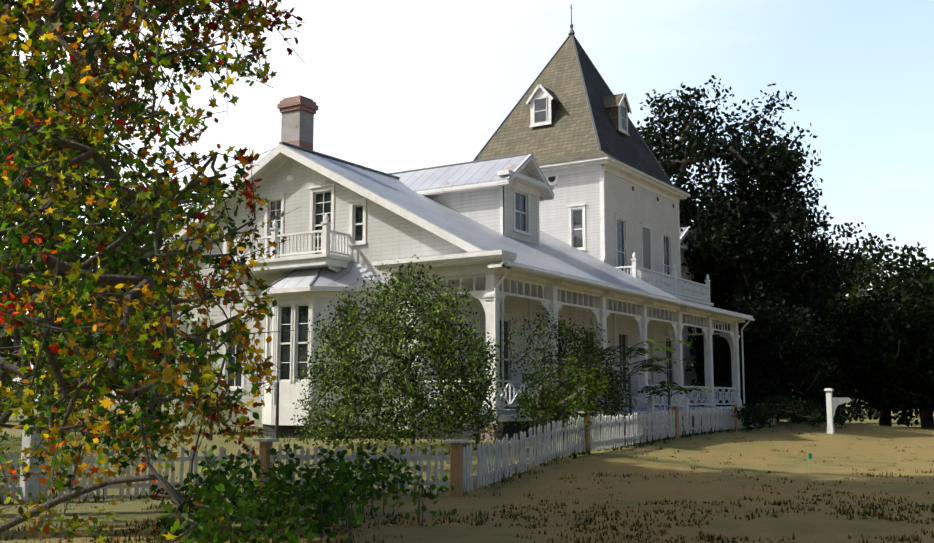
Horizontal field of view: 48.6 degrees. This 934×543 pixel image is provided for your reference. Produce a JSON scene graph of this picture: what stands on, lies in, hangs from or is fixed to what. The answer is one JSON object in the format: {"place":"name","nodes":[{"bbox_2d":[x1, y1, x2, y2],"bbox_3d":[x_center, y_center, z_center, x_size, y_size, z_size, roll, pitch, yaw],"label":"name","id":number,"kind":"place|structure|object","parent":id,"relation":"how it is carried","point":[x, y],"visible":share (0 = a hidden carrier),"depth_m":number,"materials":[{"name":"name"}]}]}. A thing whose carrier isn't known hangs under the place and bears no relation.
{"place":"outdoors","nodes":[
{"label":"outdoors","id":0,"kind":"place"},
{"bbox_2d":[177,158,697,431],"bbox_3d":[3.115,1.037,41.370,12.300,9.750,26.900,-4,-8,32],"label":"house siding","id":1,"kind":"object","parent":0,"point":[390,234],"visible":0.21,"depth_m":32.80,"materials":[{"name":"white wood"}]},
{"bbox_2d":[642,227,649,281],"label":"window shutter","id":2,"kind":"object","parent":1,"relation":"attached to","point":[646,249],"visible":0.48,"depth_m":42.31,"materials":[{"name":"grey wood"}]},
{"bbox_2d":[193,98,729,439],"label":"house window","id":3,"kind":"structure","parent":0,"point":[540,104],"depth_m":30.42,"materials":[{"name":"black glass"}]},
{"bbox_2d":[0,402,933,542],"bbox_3d":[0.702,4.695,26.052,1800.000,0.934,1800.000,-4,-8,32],"label":"ground","id":4,"kind":"structure","parent":0,"point":[820,526],"depth_m":17.39,"materials":[{"name":"beige soil"}]},
{"bbox_2d":[19,425,42,503],"bbox_3d":[-6.861,3.041,16.294,0.260,1.240,0.260,-4,-8,32],"label":"old fence post","id":5,"kind":"object","parent":4,"relation":"on","point":[28,486],"visible":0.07,"depth_m":16.20,"materials":[{"name":"white wood"}]},
{"bbox_2d":[0,0,302,542],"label":"tree leaves","id":6,"kind":"object","parent":4,"relation":"on","point":[84,287],"visible":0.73,"depth_m":9.18,"materials":[{"name":"green plant"}]},
{"bbox_2d":[149,434,456,542],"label":"shrub","id":7,"kind":"object","parent":4,"relation":"on","point":[344,480],"visible":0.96,"depth_m":11.77,"materials":[{"name":"green plant"}]},
{"bbox_2d":[0,406,774,500],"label":"fence pickets","id":8,"kind":"object","parent":4,"relation":"on","point":[607,437],"visible":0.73,"depth_m":18.37,"materials":[{"name":"white wood"}]},
{"bbox_2d":[160,84,752,433],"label":"house trim","id":9,"kind":"structure","parent":4,"relation":"on","point":[477,272],"depth_m":31.11,"materials":[{"name":"white wood"}]},
{"bbox_2d":[163,143,680,299],"bbox_3d":[2.009,-1.051,40.106,12.850,5.118,24.640,-4,-8,32],"label":"metal roof","id":10,"kind":"object","parent":9,"relation":"on","point":[549,252],"visible":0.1,"depth_m":31.53,"materials":[{"name":"grey metal"}]},
{"bbox_2d":[277,95,318,149],"bbox_3d":[-5.292,-4.305,32.283,0.950,2.200,0.850,-4,-8,32],"label":"chimney","id":11,"kind":"object","parent":10,"relation":"on","point":[298,112],"visible":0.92,"depth_m":32.06,"materials":[{"name":"beige brick"}]},
{"bbox_2d":[268,4,671,287],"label":"roof flashing","id":12,"kind":"object","parent":9,"relation":"attached to","point":[571,32],"visible":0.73,"depth_m":40.98,"materials":[{"name":"grey metal"}]},
{"bbox_2d":[267,154,695,288],"bbox_3d":[2.681,-0.716,41.251,7.111,5.400,28.877,-4,-8,29],"label":"metal roof","id":13,"kind":"object","parent":9,"relation":"on","point":[453,176],"visible":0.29,"depth_m":33.23,"materials":[{"name":"grey metal"}]},
{"bbox_2d":[410,406,741,429],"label":"porch floor","id":14,"kind":"structure","parent":9,"relation":"attached to","point":[507,411],"depth_m":33.03,"materials":[{"name":"white wood"}]},
{"bbox_2d":[500,373,666,408],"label":"porch chairs","id":15,"kind":"object","parent":14,"relation":"on","point":[506,377],"visible":0.19,"depth_m":31.16,"materials":[{"name":"white wood"}]},
{"bbox_2d":[475,36,690,194],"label":"tower roof","id":16,"kind":"structure","parent":9,"relation":"on","point":[568,134],"depth_m":42.49,"materials":[{"name":"tile"}]},
{"bbox_2d":[494,166,754,427],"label":"gutters","id":17,"kind":"object","parent":9,"relation":"attached to","point":[522,267],"visible":0.96,"depth_m":31.48,"materials":[{"name":"white metal"}]},
{"bbox_2d":[590,301,669,335],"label":"porch lanterns","id":18,"kind":"object","parent":9,"relation":"hanging from","point":[667,330],"visible":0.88,"depth_m":34.25,"materials":[{"name":"grey"}]},
{"bbox_2d":[290,254,633,450],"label":"bushes","id":19,"kind":"object","parent":4,"relation":"on","point":[442,328],"visible":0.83,"depth_m":22.76,"materials":[{"name":"green plant"}]},
{"bbox_2d":[0,0,933,542],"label":"tree leaves","id":20,"kind":"object","parent":4,"relation":"on","point":[132,296],"visible":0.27,"depth_m":10.53,"materials":[{"name":"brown plant"}]},
{"bbox_2d":[562,337,711,398],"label":"tree frond leaves","id":21,"kind":"object","parent":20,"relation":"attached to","point":[655,368],"visible":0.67,"depth_m":29.86,"materials":[{"name":"green plant"}]},
{"bbox_2d":[0,2,933,415],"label":"tree leaves","id":22,"kind":"object","parent":4,"relation":"on","point":[122,260],"visible":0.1,"depth_m":54.67,"materials":[{"name":"green plant"}]},
{"bbox_2d":[0,423,933,542],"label":"grass tufts","id":23,"kind":"object","parent":4,"relation":"on","point":[710,537],"visible":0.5,"depth_m":13.89,"materials":[{"name":"brown plant"}]},
{"bbox_2d":[258,405,776,495],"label":"fence posts","id":24,"kind":"object","parent":4,"relation":"on","point":[456,465],"visible":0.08,"depth_m":16.89,"materials":[{"name":"white wood"}]},
{"bbox_2d":[253,404,762,442],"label":"fence post caps","id":25,"kind":"object","parent":24,"relation":"on","point":[275,439],"visible":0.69,"depth_m":16.91,"materials":[{"name":"white wood"}]},
{"bbox_2d":[510,352,610,442],"bbox_3d":[1.967,2.763,22.302,2.219,2.102,2.540,-4,-8,32],"label":"bush","id":26,"kind":"object","parent":4,"relation":"on","point":[592,383],"visible":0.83,"depth_m":22.15,"materials":[{"name":"green plant"}]},
{"bbox_2d":[481,415,738,439],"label":"piers","id":27,"kind":"structure","parent":4,"relation":"on","point":[487,436],"depth_m":26.18,"materials":[{"name":"brick"}]},
{"bbox_2d":[636,75,933,426],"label":"large trees","id":28,"kind":"object","parent":4,"relation":"on","point":[768,270],"visible":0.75,"depth_m":53.66,"materials":[{"name":"green plant"}]},
{"bbox_2d":[730,395,867,430],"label":"shrubs","id":29,"kind":"object","parent":4,"relation":"on","point":[813,408],"visible":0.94,"depth_m":37.38,"materials":[{"name":"green plant"}]},
{"bbox_2d":[824,388,850,433],"bbox_3d":[13.309,5.003,37.026,1.006,1.640,0.374,-1,-7,7],"label":"sign post","id":30,"kind":"object","parent":4,"relation":"on","point":[832,404],"visible":0.92,"depth_m":37.03,"materials":[{"name":"white wood"}]},
{"bbox_2d":[0,0,933,401],"label":"sky","id":31,"kind":"structure","parent":0,"point":[395,85],"materials":[{"name":"white"}]}
]}

